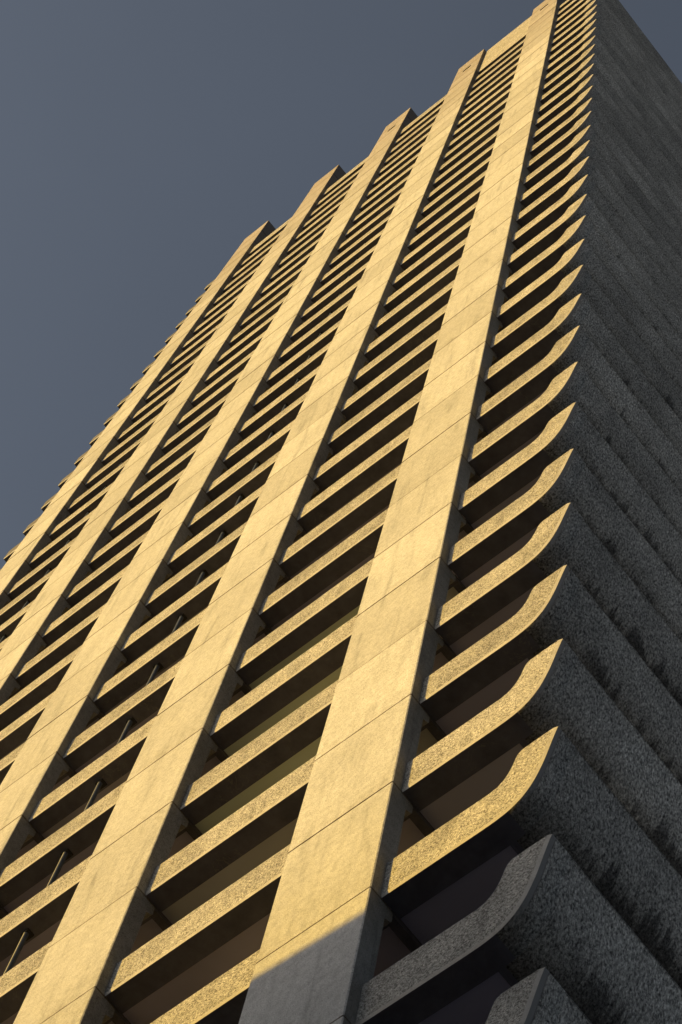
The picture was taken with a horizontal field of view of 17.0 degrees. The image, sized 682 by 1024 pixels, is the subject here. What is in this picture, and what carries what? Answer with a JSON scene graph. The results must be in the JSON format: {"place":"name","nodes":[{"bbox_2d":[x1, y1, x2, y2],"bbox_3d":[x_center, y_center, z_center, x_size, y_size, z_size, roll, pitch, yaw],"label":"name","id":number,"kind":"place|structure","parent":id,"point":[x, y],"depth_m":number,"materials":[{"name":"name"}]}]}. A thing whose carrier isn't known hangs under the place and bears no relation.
{"place":"outdoors","nodes":[
{"label":"outdoors","id":0,"kind":"place"},
{"bbox_2d":[0,0,681,1023],"bbox_3d":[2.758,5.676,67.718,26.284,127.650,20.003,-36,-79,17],"label":"tower block","id":1,"kind":"structure","parent":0,"point":[340,626],"depth_m":40.90,"materials":[{"name":"concrete"}]},
{"bbox_2d":[0,0,681,568],"label":"sky","id":2,"kind":"structure","parent":0,"point":[142,142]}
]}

